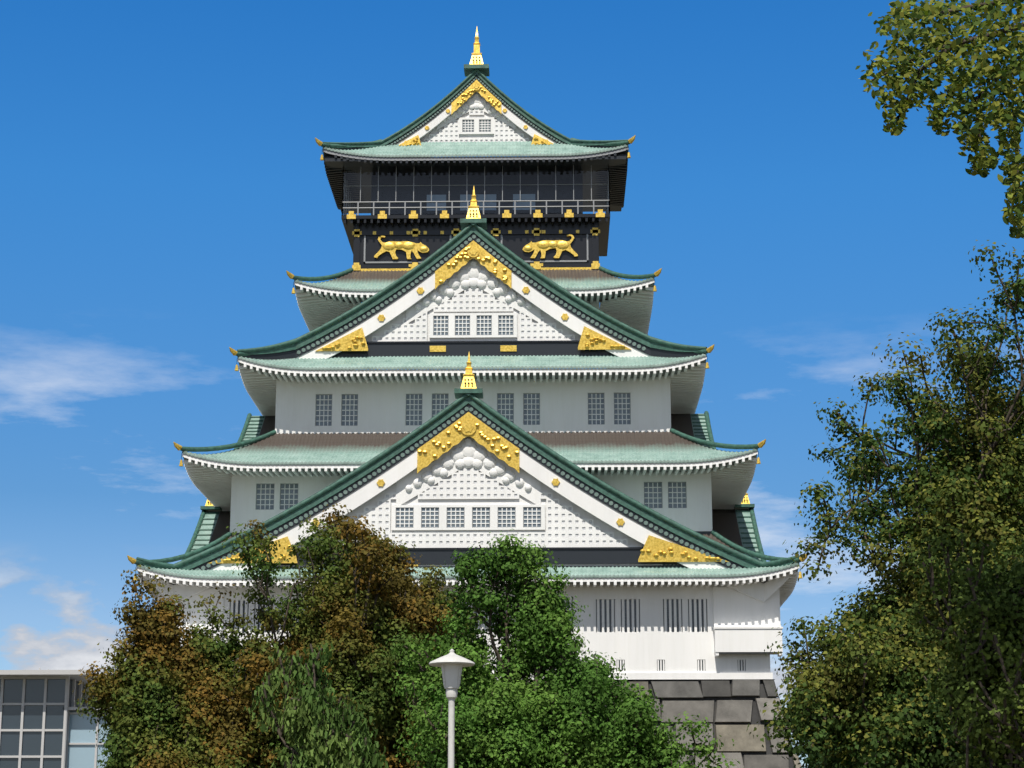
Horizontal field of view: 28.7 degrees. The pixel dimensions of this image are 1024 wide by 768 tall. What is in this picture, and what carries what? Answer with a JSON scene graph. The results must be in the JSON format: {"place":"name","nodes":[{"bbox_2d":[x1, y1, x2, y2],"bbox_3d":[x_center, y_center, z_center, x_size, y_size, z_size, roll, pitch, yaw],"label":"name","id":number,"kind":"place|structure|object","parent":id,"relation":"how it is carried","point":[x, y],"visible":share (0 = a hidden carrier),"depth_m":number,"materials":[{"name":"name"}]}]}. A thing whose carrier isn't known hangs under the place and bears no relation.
{"place":"outdoors","nodes":[
{"label":"outdoors","id":0,"kind":"place"},
{"bbox_2d":[204,503,481,767],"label":"olive tree","id":1,"kind":"object","parent":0,"point":[389,620],"depth_m":68.70,"materials":[{"name":"green plant"}]},
{"bbox_2d":[392,574,493,765],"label":"dark green tree","id":2,"kind":"object","parent":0,"point":[445,591],"depth_m":84.81,"materials":[{"name":"green plant"}]},
{"bbox_2d":[0,0,1023,767],"label":"sky","id":3,"kind":"structure","parent":0,"point":[163,177],"materials":[{"name":"blue"}]},
{"bbox_2d":[259,679,800,767],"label":"stone wall","id":4,"kind":"structure","parent":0,"point":[729,709],"depth_m":122.67,"materials":[{"name":"grey stone"}]},
{"bbox_2d":[386,529,743,767],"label":"green tree","id":5,"kind":"object","parent":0,"point":[601,744],"depth_m":58.43,"materials":[{"name":"green plant"}]},
{"bbox_2d":[746,240,1023,767],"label":"dark tree","id":6,"kind":"object","parent":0,"point":[911,737],"depth_m":44.29,"materials":[{"name":"green plant"}]},
{"bbox_2d":[855,0,1023,238],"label":"ginkgo","id":7,"kind":"object","parent":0,"point":[906,70],"depth_m":25.64,"materials":[{"name":"green plant"}]},
{"bbox_2d":[900,523,1023,767],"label":"tree","id":8,"kind":"object","parent":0,"point":[1000,627],"depth_m":29.13,"materials":[{"name":"green plant"}]},
{"label":"ground","id":9,"kind":"structure","parent":0,"visible":0},
{"bbox_2d":[0,668,111,767],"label":"building frame","id":10,"kind":"object","parent":9,"relation":"on","point":[67,675],"visible":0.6,"depth_m":109.40,"materials":[{"name":"white metal"}]},
{"bbox_2d":[0,679,96,767],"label":"building windows","id":11,"kind":"structure","parent":10,"relation":"in","point":[33,719],"depth_m":109.46,"materials":[{"name":"grey glass"}]},
{"bbox_2d":[67,714,113,767],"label":"glass panel","id":12,"kind":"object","parent":10,"relation":"in","point":[81,756],"depth_m":109.62,"materials":[{"name":"clear glass"}]},
{"bbox_2d":[72,565,289,767],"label":"olive tree","id":13,"kind":"object","parent":9,"relation":"on","point":[183,665],"depth_m":66.19,"materials":[{"name":"green plant"}]},
{"bbox_2d":[244,642,388,767],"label":"young tree","id":14,"kind":"object","parent":9,"relation":"on","point":[318,754],"depth_m":34.45,"materials":[{"name":"green plant"}]},
{"bbox_2d":[429,649,474,767],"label":"street lamp","id":15,"kind":"object","parent":9,"relation":"on","point":[451,657],"visible":0.96,"depth_m":27.69,"materials":[{"name":"white metal"}]},
{"bbox_2d":[441,664,462,688],"bbox_3d":[-0.839,4.068,27.854,0.310,0.350,0.310,0,-14,1],"label":"street lamp lantern","id":16,"kind":"object","parent":15,"relation":"attached to","point":[451,674],"visible":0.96,"depth_m":27.74,"materials":[{"name":"white glass"}]},
{"bbox_2d":[136,92,798,679],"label":"castle walls","id":17,"kind":"structure","parent":9,"relation":"on","point":[742,614],"depth_m":130.36,"materials":[{"name":"white paint"}]},
{"bbox_2d":[135,56,758,573],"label":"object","id":18,"kind":"object","parent":17,"relation":"attached to","point":[551,222],"visible":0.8,"depth_m":141.91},
{"bbox_2d":[127,29,806,580],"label":"gold ornaments","id":19,"kind":"object","parent":17,"relation":"attached to","point":[489,439],"visible":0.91,"depth_m":135.59},
{"bbox_2d":[136,77,798,578],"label":"castle copper roof tiles","id":20,"kind":"object","parent":17,"relation":"on","point":[364,447],"visible":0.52,"depth_m":133.32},
{"bbox_2d":[134,64,800,569],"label":"roof ridges","id":21,"kind":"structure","parent":20,"relation":"on","point":[216,548],"depth_m":133.62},
{"bbox_2d":[137,283,797,584],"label":"castle eave soffits","id":22,"kind":"object","parent":17,"relation":"attached to","point":[550,377],"visible":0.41,"depth_m":133.33,"materials":[{"name":"white paint"}]},
{"bbox_2d":[142,75,793,584],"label":"dark castle bands","id":23,"kind":"object","parent":17,"relation":"attached to","point":[338,179],"visible":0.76,"depth_m":135.63,"materials":[{"name":"black wood"}]},
{"bbox_2d":[257,120,685,526],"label":"window bars","id":24,"kind":"object","parent":17,"relation":"in","point":[435,412],"visible":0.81,"depth_m":134.51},
{"bbox_2d":[325,156,625,212],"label":"roof eaves","id":25,"kind":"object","parent":17,"relation":"attached to","point":[368,170],"depth_m":142.95,"materials":[{"name":"black wood"}]},
{"bbox_2d":[427,194,534,210],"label":"castle window panes","id":26,"kind":"object","parent":17,"relation":"attached to","point":[488,197],"visible":0.81,"depth_m":143.52,"materials":[{"name":"blue"}]},
{"bbox_2d":[230,120,745,670],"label":"grey castle metalwork","id":27,"kind":"object","parent":17,"relation":"attached to","point":[348,202],"visible":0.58,"depth_m":141.19,"materials":[{"name":"grey metal"}]},
{"bbox_2d":[353,112,625,543],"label":"castle lattice holes","id":28,"kind":"object","parent":17,"relation":"in","point":[495,495],"visible":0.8,"depth_m":127.25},
{"bbox_2d":[790,668,854,767],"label":"shrub","id":29,"kind":"object","parent":9,"relation":"on","point":[808,762],"visible":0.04,"depth_m":95.15,"materials":[{"name":"green plant"}]}
]}

